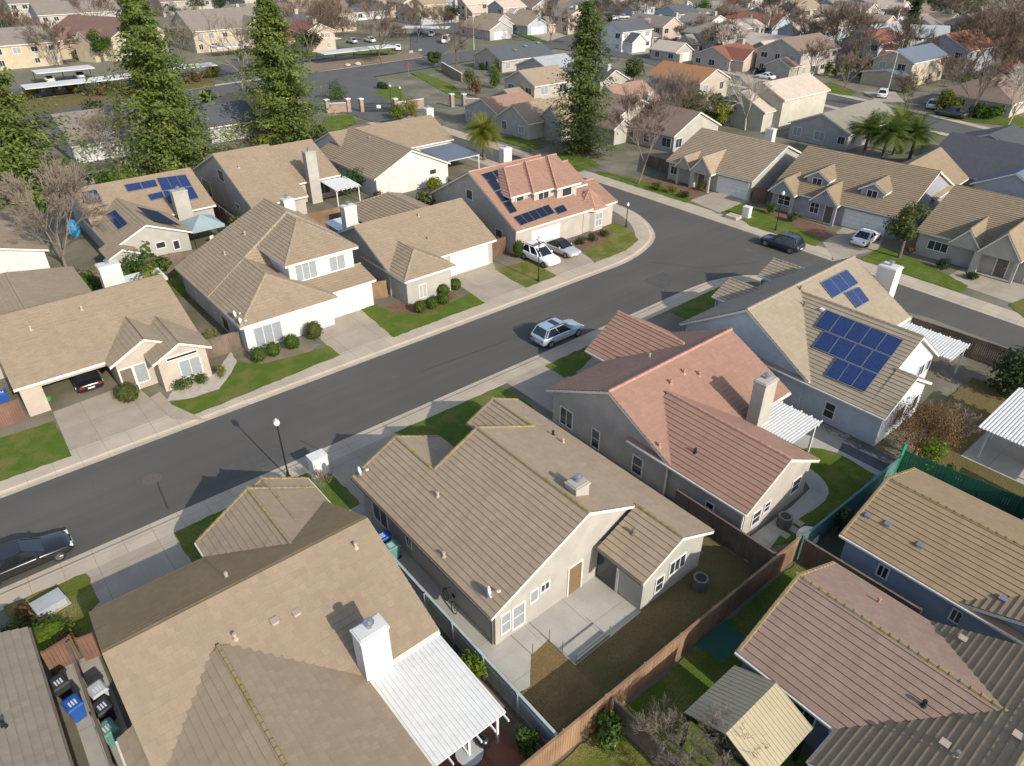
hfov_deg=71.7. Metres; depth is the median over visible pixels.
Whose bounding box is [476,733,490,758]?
kettle grill
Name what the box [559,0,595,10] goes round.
house
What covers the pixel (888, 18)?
house
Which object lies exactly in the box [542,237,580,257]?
parked car
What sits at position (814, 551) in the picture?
wooden fence
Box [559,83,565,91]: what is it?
window
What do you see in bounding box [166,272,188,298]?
lawn
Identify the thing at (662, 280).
asphalt patch
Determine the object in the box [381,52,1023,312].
yard
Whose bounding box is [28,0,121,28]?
apartment building
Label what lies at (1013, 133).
house
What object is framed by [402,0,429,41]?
bare tree
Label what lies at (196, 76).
verge shrub
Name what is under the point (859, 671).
house
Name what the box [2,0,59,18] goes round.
house
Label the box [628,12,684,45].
house
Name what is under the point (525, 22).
house
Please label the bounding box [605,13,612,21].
garden shrub
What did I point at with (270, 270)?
house
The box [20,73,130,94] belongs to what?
carport
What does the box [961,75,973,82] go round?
garden shrub
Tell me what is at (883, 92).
parked car
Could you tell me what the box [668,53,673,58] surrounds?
window
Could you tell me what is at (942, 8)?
leafy tree
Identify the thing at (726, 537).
wooden fence
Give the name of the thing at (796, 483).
window
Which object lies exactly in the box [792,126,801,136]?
window
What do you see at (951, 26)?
bare tree
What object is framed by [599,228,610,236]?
garden shrub
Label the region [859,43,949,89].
house
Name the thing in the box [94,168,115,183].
garden shrub
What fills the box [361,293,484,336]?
lawn
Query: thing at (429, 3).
house
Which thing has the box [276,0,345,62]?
bare tree
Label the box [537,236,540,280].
street lamp
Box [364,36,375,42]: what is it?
parked car
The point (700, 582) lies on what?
air conditioner
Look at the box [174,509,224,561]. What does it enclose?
lawn
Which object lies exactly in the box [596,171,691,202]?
lawn
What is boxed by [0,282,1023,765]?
yard
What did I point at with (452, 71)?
garden wall
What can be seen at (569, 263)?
driveway
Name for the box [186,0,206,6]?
leafy tree
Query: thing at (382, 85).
garden shrub
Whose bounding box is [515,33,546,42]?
lawn
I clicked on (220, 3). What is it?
leafy tree
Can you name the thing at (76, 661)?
wooden fence
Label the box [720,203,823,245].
lawn
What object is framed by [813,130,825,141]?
window
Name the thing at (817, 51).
bare tree
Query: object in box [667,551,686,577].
window
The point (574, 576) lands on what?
door
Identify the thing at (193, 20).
apartment building
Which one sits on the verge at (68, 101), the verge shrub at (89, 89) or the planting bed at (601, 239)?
the verge shrub at (89, 89)
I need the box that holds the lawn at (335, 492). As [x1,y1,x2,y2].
[298,473,359,509]
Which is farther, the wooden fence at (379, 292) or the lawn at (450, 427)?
the wooden fence at (379, 292)
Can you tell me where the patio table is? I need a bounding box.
[455,739,483,765]
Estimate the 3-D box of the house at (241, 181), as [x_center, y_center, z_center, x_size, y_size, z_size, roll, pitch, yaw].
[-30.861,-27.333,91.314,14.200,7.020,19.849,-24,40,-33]
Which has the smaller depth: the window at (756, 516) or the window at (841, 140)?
the window at (756, 516)
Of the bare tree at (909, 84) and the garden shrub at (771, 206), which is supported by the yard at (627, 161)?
the bare tree at (909, 84)
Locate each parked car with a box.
[0,529,74,585]
[43,75,55,81]
[69,369,103,392]
[73,71,85,78]
[346,37,357,43]
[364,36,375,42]
[394,44,400,50]
[428,31,435,35]
[441,34,449,43]
[522,239,560,267]
[530,317,583,347]
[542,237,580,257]
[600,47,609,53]
[616,13,629,18]
[747,67,761,74]
[755,72,775,79]
[759,231,805,253]
[850,228,881,246]
[876,88,888,97]
[926,98,939,109]
[934,106,969,118]
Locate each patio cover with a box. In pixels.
[124,267,167,281]
[320,176,360,206]
[324,217,359,230]
[372,634,508,765]
[419,143,479,175]
[900,322,970,373]
[976,388,1023,458]
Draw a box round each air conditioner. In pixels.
[691,572,708,592]
[776,511,792,529]
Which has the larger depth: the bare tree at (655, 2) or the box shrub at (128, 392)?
the bare tree at (655, 2)
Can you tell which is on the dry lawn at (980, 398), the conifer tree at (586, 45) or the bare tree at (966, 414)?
the bare tree at (966, 414)
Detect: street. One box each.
[0,119,1023,588]
[259,77,407,121]
[543,14,654,48]
[556,46,983,133]
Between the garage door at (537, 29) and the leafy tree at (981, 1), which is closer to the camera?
the garage door at (537, 29)
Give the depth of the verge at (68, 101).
145.07 m
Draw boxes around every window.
[0,60,5,66]
[9,256,34,270]
[12,47,21,53]
[30,46,37,51]
[34,57,40,62]
[51,55,58,61]
[131,361,150,383]
[155,241,166,248]
[165,349,197,362]
[172,239,180,249]
[177,355,203,378]
[201,178,213,198]
[208,33,214,38]
[216,168,224,182]
[218,128,227,137]
[220,313,230,332]
[252,320,283,347]
[294,260,317,280]
[320,182,330,193]
[328,253,345,272]
[371,501,388,530]
[405,536,412,550]
[418,283,426,298]
[429,168,436,174]
[466,110,471,118]
[466,188,472,200]
[495,228,502,237]
[500,609,510,635]
[502,120,506,129]
[505,62,509,68]
[512,600,525,630]
[518,125,523,133]
[525,87,531,94]
[529,587,538,604]
[538,191,548,199]
[540,579,549,594]
[541,86,547,94]
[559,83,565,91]
[559,405,572,430]
[562,187,571,196]
[590,427,600,450]
[595,211,602,226]
[615,33,619,38]
[628,129,633,138]
[631,453,643,477]
[643,132,648,142]
[653,573,664,594]
[661,137,671,147]
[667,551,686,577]
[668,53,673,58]
[670,165,676,174]
[675,137,682,147]
[703,84,708,91]
[704,500,714,511]
[708,59,714,65]
[722,61,727,67]
[750,507,762,527]
[760,51,767,57]
[762,499,771,514]
[777,195,790,206]
[789,475,801,495]
[790,55,796,61]
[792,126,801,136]
[792,701,816,733]
[809,202,819,213]
[812,177,822,184]
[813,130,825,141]
[821,400,836,420]
[836,136,845,144]
[850,135,855,144]
[866,189,878,197]
[875,562,890,580]
[878,61,886,68]
[891,403,906,426]
[896,63,906,71]
[909,393,919,411]
[917,362,925,375]
[924,358,931,371]
[926,239,949,253]
[947,607,962,624]
[954,52,962,58]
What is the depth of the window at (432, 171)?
96.10 m
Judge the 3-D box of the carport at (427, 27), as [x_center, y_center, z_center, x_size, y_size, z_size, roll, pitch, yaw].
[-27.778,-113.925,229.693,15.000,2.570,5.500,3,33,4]
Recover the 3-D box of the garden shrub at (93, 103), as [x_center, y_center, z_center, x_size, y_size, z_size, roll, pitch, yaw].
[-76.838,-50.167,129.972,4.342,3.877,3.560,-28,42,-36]
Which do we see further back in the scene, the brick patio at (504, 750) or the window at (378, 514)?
the window at (378, 514)
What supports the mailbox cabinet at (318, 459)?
on the yard at (944, 378)
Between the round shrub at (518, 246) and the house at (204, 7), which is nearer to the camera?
the round shrub at (518, 246)
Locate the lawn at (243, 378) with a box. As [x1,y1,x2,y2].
[170,346,339,413]
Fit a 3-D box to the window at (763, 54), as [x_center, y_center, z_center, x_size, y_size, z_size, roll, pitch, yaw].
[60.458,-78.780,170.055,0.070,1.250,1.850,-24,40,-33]
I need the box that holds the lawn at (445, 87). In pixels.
[412,72,460,98]
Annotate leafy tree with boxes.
[0,19,12,27]
[85,28,113,62]
[167,2,179,12]
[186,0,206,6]
[213,0,228,7]
[296,28,323,53]
[427,51,440,65]
[444,4,459,23]
[593,0,610,9]
[623,55,645,80]
[677,88,694,105]
[687,90,723,114]
[693,0,712,8]
[707,101,731,122]
[931,0,952,11]
[933,88,963,108]
[963,0,989,10]
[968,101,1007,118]
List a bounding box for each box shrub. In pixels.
[113,381,139,402]
[304,320,323,339]
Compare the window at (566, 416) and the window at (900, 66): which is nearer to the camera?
the window at (566, 416)
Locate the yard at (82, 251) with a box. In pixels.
[0,97,634,449]
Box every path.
[59,653,126,765]
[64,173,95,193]
[150,392,204,419]
[350,504,547,691]
[741,468,828,561]
[793,434,880,474]
[807,423,900,471]
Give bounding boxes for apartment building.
[0,25,62,69]
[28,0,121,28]
[51,14,168,62]
[168,6,256,52]
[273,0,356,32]
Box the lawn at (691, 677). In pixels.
[625,563,807,765]
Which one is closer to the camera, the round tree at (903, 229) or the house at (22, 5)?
the round tree at (903, 229)
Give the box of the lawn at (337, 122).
[321,114,356,129]
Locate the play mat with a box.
[694,620,745,662]
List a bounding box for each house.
[0,212,49,273]
[0,259,212,416]
[0,627,73,765]
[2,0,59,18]
[47,107,133,162]
[66,167,215,267]
[89,476,439,765]
[151,0,211,16]
[174,194,375,352]
[178,6,213,10]
[186,100,261,143]
[192,139,340,216]
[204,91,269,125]
[222,4,238,7]
[229,0,255,3]
[230,3,256,6]
[275,9,308,26]
[283,19,335,51]
[314,105,453,196]
[335,192,496,304]
[351,2,389,20]
[351,397,714,644]
[388,0,410,16]
[394,0,459,24]
[429,144,617,253]
[451,0,488,19]
[460,13,513,40]
[462,91,533,129]
[472,41,553,72]
[487,0,526,13]
[488,65,570,99]
[497,95,589,141]
[504,9,547,34]
[514,53,573,70]
[520,0,547,9]
[539,4,572,11]
[541,5,581,34]
[546,310,819,541]
[558,0,568,3]
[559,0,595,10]
[563,62,629,93]
[586,90,721,152]
[590,80,662,101]
[600,18,653,52]
[602,0,623,11]
[612,0,654,15]
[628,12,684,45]
[647,53,730,109]
[649,39,693,61]
[654,1,700,18]
[655,0,694,10]
[666,125,801,199]
[677,20,740,53]
[678,11,725,35]
[679,255,939,445]
[692,38,757,71]
[695,0,731,8]
[696,8,716,13]
[710,73,830,131]
[716,3,752,10]
[720,14,766,36]
[725,10,793,34]
[727,0,761,6]
[734,561,1023,765]
[746,28,792,49]
[748,2,787,15]
[755,32,839,78]
[767,145,968,239]
[776,16,851,45]
[779,0,819,18]
[788,99,894,150]
[812,4,862,17]
[819,0,850,4]
[834,0,880,13]
[838,467,1023,645]
[839,27,904,64]
[844,13,897,27]
[848,21,909,47]
[852,0,875,2]
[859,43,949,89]
[874,0,911,20]
[898,15,943,24]
[906,24,949,46]
[911,3,935,10]
[913,29,997,72]
[913,184,1023,283]
[916,9,958,23]
[931,74,1023,117]
[935,132,1023,187]
[942,11,1000,32]
[964,124,1023,144]
[970,166,1023,197]
[973,47,993,71]
[1000,56,1023,73]
[1005,73,1022,80]
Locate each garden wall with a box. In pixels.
[329,102,346,112]
[398,98,423,109]
[441,62,462,81]
[465,98,479,103]
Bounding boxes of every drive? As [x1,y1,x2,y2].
[532,32,565,41]
[626,48,649,54]
[736,71,763,84]
[864,92,904,102]
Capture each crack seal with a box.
[156,481,168,508]
[421,318,558,371]
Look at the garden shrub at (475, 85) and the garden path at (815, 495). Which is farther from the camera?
the garden shrub at (475, 85)
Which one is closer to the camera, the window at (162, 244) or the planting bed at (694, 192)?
the window at (162, 244)
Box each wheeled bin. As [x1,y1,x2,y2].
[0,389,8,404]
[48,672,72,700]
[60,692,87,722]
[87,679,111,701]
[92,695,116,720]
[94,717,119,748]
[378,529,391,543]
[385,538,401,558]
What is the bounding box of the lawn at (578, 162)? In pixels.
[557,151,599,170]
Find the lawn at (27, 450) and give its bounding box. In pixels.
[0,421,71,480]
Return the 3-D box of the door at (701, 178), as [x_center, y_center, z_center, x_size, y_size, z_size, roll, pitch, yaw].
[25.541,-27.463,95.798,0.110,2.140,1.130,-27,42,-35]
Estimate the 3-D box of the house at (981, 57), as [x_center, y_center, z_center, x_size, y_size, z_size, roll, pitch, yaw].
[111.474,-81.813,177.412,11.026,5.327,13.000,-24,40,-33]
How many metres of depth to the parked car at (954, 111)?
130.75 m
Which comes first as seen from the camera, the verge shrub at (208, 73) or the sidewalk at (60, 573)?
the sidewalk at (60, 573)
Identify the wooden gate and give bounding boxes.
[0,398,26,427]
[40,634,81,674]
[74,631,102,660]
[492,236,505,256]
[751,187,767,202]
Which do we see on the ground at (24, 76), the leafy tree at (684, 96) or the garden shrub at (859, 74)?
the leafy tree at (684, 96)
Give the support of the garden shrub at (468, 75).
on the yard at (627, 161)
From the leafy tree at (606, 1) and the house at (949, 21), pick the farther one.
the leafy tree at (606, 1)
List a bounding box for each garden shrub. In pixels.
[0,608,51,631]
[13,602,33,621]
[31,614,74,658]
[37,197,48,213]
[57,630,79,642]
[77,268,102,290]
[79,98,103,109]
[79,172,94,185]
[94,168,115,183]
[112,98,121,112]
[118,249,150,275]
[130,263,171,287]
[137,241,154,259]
[144,147,160,170]
[148,255,171,271]
[150,162,169,173]
[198,89,217,102]
[201,326,224,350]
[216,364,225,377]
[226,212,241,226]
[234,51,244,59]
[251,134,272,145]
[268,137,280,144]
[310,123,327,137]
[323,79,348,100]
[339,168,365,193]
[372,190,381,195]
[377,82,387,88]
[388,103,405,118]
[400,96,418,116]
[416,188,435,205]
[426,176,441,189]
[460,68,480,91]
[460,648,488,678]
[467,79,480,95]
[478,62,486,69]
[487,67,503,87]
[513,723,541,759]
[574,237,584,244]
[588,233,597,240]
[596,707,627,753]
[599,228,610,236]
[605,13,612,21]
[651,182,662,189]
[665,185,679,192]
[678,190,689,197]
[700,181,706,190]
[720,100,735,126]
[766,201,777,213]
[786,211,797,221]
[824,59,833,75]
[831,68,837,76]
[833,505,857,531]
[855,53,864,67]
[856,68,862,78]
[864,58,873,67]
[901,75,914,92]
[905,244,915,254]
[916,436,949,474]
[935,258,952,269]
[944,463,958,476]
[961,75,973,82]
[964,271,979,279]
[981,345,1023,397]
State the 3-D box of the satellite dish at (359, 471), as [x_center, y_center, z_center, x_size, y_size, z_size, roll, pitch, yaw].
[-8.700,5.162,41.306,0.636,0.770,0.556,-24,40,-33]
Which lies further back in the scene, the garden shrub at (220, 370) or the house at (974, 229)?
the house at (974, 229)
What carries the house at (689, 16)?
on the ground at (24, 76)
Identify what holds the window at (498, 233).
in the house at (544, 198)
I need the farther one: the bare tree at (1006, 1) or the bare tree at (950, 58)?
the bare tree at (1006, 1)
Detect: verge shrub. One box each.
[22,88,35,99]
[46,81,56,91]
[60,85,73,93]
[67,84,77,93]
[82,84,95,96]
[91,83,105,95]
[97,81,111,90]
[112,80,122,90]
[182,71,191,82]
[189,70,201,79]
[194,73,202,81]
[201,65,215,77]
[211,66,220,76]
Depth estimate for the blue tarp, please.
80.64 m
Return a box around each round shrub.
[249,347,266,362]
[265,341,280,356]
[281,333,299,349]
[412,300,426,313]
[424,296,437,308]
[436,292,450,304]
[437,283,449,293]
[450,277,460,290]
[513,240,523,256]
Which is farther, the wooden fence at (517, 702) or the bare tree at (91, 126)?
the bare tree at (91, 126)
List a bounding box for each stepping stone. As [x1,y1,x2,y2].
[777,530,790,538]
[788,525,798,533]
[793,518,804,526]
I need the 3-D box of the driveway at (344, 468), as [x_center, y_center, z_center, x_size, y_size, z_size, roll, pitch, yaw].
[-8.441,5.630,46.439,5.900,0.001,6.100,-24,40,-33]
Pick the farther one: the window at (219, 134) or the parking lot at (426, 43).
the parking lot at (426, 43)
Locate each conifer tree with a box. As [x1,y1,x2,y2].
[0,66,108,212]
[66,0,249,179]
[215,0,339,143]
[537,0,623,160]
[902,0,924,25]
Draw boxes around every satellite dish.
[357,466,368,477]
[486,586,500,598]
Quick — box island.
[372,86,403,101]
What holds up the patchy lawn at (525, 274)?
on the yard at (82, 251)
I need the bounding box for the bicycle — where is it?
[443,587,456,613]
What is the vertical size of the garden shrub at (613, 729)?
1.939 m
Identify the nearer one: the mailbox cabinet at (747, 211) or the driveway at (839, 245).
the driveway at (839, 245)
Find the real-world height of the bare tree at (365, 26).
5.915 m
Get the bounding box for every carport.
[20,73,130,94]
[31,65,93,82]
[160,62,217,68]
[210,42,248,55]
[315,44,397,62]
[403,26,449,33]
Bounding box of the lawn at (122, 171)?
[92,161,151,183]
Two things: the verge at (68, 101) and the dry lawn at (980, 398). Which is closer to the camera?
the dry lawn at (980, 398)
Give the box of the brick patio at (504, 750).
[438,722,525,765]
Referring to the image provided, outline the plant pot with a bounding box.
[589,724,595,732]
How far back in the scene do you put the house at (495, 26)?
223.68 m
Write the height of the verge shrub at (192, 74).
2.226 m
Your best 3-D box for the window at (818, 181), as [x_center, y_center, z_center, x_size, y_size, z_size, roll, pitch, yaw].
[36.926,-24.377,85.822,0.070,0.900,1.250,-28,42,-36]
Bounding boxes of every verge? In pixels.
[8,78,214,113]
[289,52,424,74]
[291,50,397,56]
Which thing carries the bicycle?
on the side path at (509, 657)
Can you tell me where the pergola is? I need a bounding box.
[760,401,822,451]
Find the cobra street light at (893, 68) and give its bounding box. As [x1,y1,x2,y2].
[885,50,897,89]
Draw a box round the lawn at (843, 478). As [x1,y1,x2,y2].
[773,448,872,544]
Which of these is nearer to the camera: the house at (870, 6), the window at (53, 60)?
the window at (53, 60)
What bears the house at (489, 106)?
on the ground at (24, 76)
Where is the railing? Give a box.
[532,625,610,663]
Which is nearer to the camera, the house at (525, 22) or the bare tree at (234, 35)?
the bare tree at (234, 35)
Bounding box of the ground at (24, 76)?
[0,0,1022,352]
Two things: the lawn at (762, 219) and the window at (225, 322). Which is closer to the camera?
the window at (225, 322)
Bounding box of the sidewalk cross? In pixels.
[400,116,1023,326]
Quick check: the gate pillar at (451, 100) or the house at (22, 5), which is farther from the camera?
the house at (22, 5)
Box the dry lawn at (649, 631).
[556,535,757,734]
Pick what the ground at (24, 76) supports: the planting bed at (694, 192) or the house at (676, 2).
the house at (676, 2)
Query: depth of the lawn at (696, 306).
66.23 m
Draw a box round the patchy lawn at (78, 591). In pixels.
[3,573,99,660]
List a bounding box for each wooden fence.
[66,640,116,765]
[79,270,101,287]
[121,249,196,274]
[205,330,241,358]
[213,203,232,224]
[304,201,357,225]
[372,280,387,299]
[389,551,557,744]
[520,535,801,765]
[613,698,685,765]
[646,154,668,172]
[674,488,776,569]
[795,457,899,559]
[797,537,922,613]
[894,443,906,473]
[897,449,1023,519]
[911,317,1021,371]
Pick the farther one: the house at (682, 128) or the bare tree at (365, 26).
the bare tree at (365, 26)
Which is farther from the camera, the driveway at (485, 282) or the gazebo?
the gazebo
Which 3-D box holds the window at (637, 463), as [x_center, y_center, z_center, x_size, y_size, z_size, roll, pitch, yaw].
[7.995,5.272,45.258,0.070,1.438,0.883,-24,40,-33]
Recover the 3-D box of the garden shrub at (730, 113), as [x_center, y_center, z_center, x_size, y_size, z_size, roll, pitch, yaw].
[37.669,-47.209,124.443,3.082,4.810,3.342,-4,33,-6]
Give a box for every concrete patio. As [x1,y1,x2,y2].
[530,576,640,664]
[961,432,1023,484]
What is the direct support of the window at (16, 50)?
in the apartment building at (17, 51)
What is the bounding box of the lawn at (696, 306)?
[668,286,720,318]
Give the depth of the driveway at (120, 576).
39.24 m
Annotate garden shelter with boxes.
[680,665,812,765]
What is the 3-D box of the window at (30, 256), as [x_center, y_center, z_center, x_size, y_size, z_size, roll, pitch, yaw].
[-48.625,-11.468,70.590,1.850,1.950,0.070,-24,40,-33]
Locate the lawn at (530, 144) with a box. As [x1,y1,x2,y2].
[498,135,544,149]
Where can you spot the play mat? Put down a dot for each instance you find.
(722, 641)
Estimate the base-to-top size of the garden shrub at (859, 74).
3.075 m
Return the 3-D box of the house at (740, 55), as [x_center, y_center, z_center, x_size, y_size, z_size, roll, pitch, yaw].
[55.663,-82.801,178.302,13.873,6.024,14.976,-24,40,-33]
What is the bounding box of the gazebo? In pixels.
[181,214,225,248]
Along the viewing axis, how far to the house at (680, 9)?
239.95 m
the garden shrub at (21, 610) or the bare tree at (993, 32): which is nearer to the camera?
the garden shrub at (21, 610)
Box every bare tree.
[0,1,25,26]
[0,150,113,266]
[10,12,39,26]
[12,10,81,66]
[64,0,118,16]
[72,106,129,175]
[147,0,168,19]
[161,18,199,61]
[186,2,204,9]
[191,10,267,87]
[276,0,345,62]
[310,0,347,26]
[311,466,334,490]
[315,0,363,38]
[317,12,349,33]
[333,18,352,39]
[337,2,407,63]
[358,0,404,40]
[359,21,373,35]
[375,24,392,42]
[399,8,416,29]
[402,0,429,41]
[424,0,456,31]
[430,19,482,68]
[532,0,573,42]
[562,14,578,41]
[595,0,621,25]
[602,65,719,183]
[611,1,640,19]
[613,0,626,18]
[629,692,769,765]
[630,0,649,12]
[648,0,671,9]
[660,0,674,7]
[672,17,705,40]
[699,24,739,45]
[710,0,737,15]
[710,15,741,42]
[715,25,746,43]
[721,69,776,129]
[736,0,753,5]
[748,0,807,33]
[785,6,818,35]
[795,18,840,37]
[799,35,832,73]
[806,0,872,62]
[813,12,860,43]
[817,5,858,44]
[830,0,889,43]
[833,48,874,91]
[839,38,863,64]
[845,27,888,67]
[883,4,908,18]
[884,11,939,48]
[884,25,945,50]
[886,6,906,17]
[891,67,932,106]
[892,10,924,24]
[920,398,982,446]
[930,0,960,11]
[937,51,972,84]
[938,54,983,84]
[942,0,981,16]
[944,55,1014,117]
[947,15,988,32]
[952,12,985,30]
[954,57,976,76]
[955,14,1023,74]
[959,0,1010,31]
[959,9,994,31]
[975,0,1023,62]
[982,23,1013,40]
[988,1,1023,56]
[988,29,1013,62]
[990,31,1023,74]
[990,41,1023,67]
[992,31,1023,74]
[995,0,1023,14]
[1001,60,1023,124]
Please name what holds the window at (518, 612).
in the house at (530, 513)
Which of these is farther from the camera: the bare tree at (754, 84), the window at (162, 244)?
the bare tree at (754, 84)
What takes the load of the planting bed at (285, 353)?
on the yard at (82, 251)
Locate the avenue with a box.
[20,49,481,119]
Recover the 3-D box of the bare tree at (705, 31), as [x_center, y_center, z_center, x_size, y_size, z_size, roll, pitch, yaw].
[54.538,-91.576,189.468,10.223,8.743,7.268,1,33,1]
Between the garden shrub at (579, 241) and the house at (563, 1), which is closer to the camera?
the garden shrub at (579, 241)
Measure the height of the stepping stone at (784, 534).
0.045 m
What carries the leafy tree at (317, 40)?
on the ground at (24, 76)
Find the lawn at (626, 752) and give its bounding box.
[557,720,655,765]
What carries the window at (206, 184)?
in the house at (241, 181)
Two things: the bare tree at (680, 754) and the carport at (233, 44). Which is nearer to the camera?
the bare tree at (680, 754)
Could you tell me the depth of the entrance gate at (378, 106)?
135.02 m
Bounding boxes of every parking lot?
[8,46,347,96]
[410,22,462,55]
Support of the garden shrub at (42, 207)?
on the yard at (82, 251)
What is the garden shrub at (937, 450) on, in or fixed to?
on the yard at (944, 378)
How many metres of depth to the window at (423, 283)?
66.84 m
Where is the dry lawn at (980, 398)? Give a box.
[911,378,1023,504]
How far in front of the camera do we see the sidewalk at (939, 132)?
138.69 m
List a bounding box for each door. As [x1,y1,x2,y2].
[79,143,114,162]
[117,366,140,388]
[332,287,364,317]
[450,245,487,275]
[494,31,507,39]
[531,26,543,34]
[531,223,559,242]
[566,558,583,595]
[596,553,619,592]
[680,52,689,61]
[696,174,705,186]
[716,176,749,199]
[822,206,833,222]
[841,208,888,236]
[991,258,1010,277]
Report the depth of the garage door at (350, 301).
64.58 m
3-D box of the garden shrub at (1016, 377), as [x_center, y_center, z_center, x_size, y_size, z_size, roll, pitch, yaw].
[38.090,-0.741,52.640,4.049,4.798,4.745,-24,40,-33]
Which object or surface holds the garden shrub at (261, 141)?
on the yard at (82, 251)
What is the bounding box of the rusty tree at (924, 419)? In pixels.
[886,393,966,456]
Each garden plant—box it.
[171,376,193,390]
[190,371,207,383]
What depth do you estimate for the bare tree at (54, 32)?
173.30 m
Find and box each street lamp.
[273,418,290,476]
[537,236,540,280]
[625,202,628,226]
[774,190,784,230]
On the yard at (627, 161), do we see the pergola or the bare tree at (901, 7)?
the bare tree at (901, 7)
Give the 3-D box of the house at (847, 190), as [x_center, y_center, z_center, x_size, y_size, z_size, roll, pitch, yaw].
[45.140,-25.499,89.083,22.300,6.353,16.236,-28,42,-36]
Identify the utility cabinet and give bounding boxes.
[29,587,70,621]
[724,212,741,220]
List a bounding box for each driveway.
[53,388,167,450]
[80,531,191,609]
[319,310,389,353]
[329,433,399,506]
[450,263,523,301]
[506,363,569,412]
[529,251,593,274]
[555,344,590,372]
[690,192,750,212]
[823,227,883,259]
[949,267,1023,302]
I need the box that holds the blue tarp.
[66,219,80,236]
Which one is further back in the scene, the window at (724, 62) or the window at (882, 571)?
the window at (724, 62)
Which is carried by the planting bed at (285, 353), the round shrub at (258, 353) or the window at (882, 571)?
the round shrub at (258, 353)
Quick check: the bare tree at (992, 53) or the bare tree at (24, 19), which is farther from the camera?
the bare tree at (24, 19)
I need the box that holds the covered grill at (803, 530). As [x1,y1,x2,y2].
[796,526,818,543]
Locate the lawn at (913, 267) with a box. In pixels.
[862,247,967,291]
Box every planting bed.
[167,352,236,400]
[238,344,320,363]
[384,291,456,314]
[457,652,542,752]
[575,226,612,251]
[641,176,710,198]
[759,208,837,239]
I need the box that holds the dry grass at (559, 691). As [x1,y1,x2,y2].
[521,640,600,730]
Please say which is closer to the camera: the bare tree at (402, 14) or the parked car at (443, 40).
the parked car at (443, 40)
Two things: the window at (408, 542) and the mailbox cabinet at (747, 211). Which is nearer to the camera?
the window at (408, 542)
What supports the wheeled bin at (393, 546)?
on the side path at (509, 657)
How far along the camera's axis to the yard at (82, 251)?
76.56 m
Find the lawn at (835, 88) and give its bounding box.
[824,82,857,95]
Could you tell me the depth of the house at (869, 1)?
270.33 m
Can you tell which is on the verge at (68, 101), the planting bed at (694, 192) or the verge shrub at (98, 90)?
the verge shrub at (98, 90)
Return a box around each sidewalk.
[0,122,654,497]
[0,275,1003,610]
[116,57,422,100]
[721,70,989,128]
[728,83,948,135]
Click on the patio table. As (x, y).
(463, 758)
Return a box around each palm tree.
[464,110,503,159]
[844,107,892,155]
[862,110,915,158]
[880,99,923,154]
[891,111,945,159]
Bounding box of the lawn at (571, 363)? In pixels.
[546,346,591,376]
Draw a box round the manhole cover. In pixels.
[142,473,161,484]
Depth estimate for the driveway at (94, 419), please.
51.41 m
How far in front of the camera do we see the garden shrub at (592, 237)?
79.70 m
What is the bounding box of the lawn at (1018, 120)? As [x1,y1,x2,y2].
[945,113,1023,126]
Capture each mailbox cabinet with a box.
[306,448,332,478]
[741,205,752,218]
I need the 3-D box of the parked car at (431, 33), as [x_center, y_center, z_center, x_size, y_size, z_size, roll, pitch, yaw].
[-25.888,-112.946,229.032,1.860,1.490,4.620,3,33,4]
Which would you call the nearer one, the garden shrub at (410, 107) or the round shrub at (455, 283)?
the round shrub at (455, 283)
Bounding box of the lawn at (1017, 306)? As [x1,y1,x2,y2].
[1009,298,1023,316]
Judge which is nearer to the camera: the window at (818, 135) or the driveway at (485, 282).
the driveway at (485, 282)
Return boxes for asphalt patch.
[214,443,289,483]
[643,272,679,288]
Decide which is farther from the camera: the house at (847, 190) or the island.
the island
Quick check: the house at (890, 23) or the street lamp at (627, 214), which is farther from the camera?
the house at (890, 23)
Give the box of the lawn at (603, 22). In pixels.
[596,20,612,28]
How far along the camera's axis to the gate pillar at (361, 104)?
134.71 m
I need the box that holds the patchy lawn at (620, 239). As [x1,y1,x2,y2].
[583,223,637,262]
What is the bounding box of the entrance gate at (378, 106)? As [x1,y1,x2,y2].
[364,101,392,110]
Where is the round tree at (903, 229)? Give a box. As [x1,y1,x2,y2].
[883,200,931,257]
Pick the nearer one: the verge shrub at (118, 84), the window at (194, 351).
the window at (194, 351)
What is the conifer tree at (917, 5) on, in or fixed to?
on the yard at (627, 161)
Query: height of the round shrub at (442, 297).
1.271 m
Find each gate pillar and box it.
[323,99,329,113]
[344,98,350,111]
[357,98,363,111]
[392,98,397,110]
[448,93,454,107]
[460,93,466,107]
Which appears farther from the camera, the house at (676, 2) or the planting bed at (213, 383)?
the house at (676, 2)
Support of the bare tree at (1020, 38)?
on the yard at (627, 161)
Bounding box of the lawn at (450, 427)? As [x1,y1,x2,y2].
[395,386,531,446]
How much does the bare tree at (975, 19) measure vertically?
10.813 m
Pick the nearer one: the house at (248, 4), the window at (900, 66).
the window at (900, 66)
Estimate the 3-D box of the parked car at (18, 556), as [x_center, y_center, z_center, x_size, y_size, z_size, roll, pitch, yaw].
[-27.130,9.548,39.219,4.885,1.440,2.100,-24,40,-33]
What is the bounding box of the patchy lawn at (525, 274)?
[495,260,555,287]

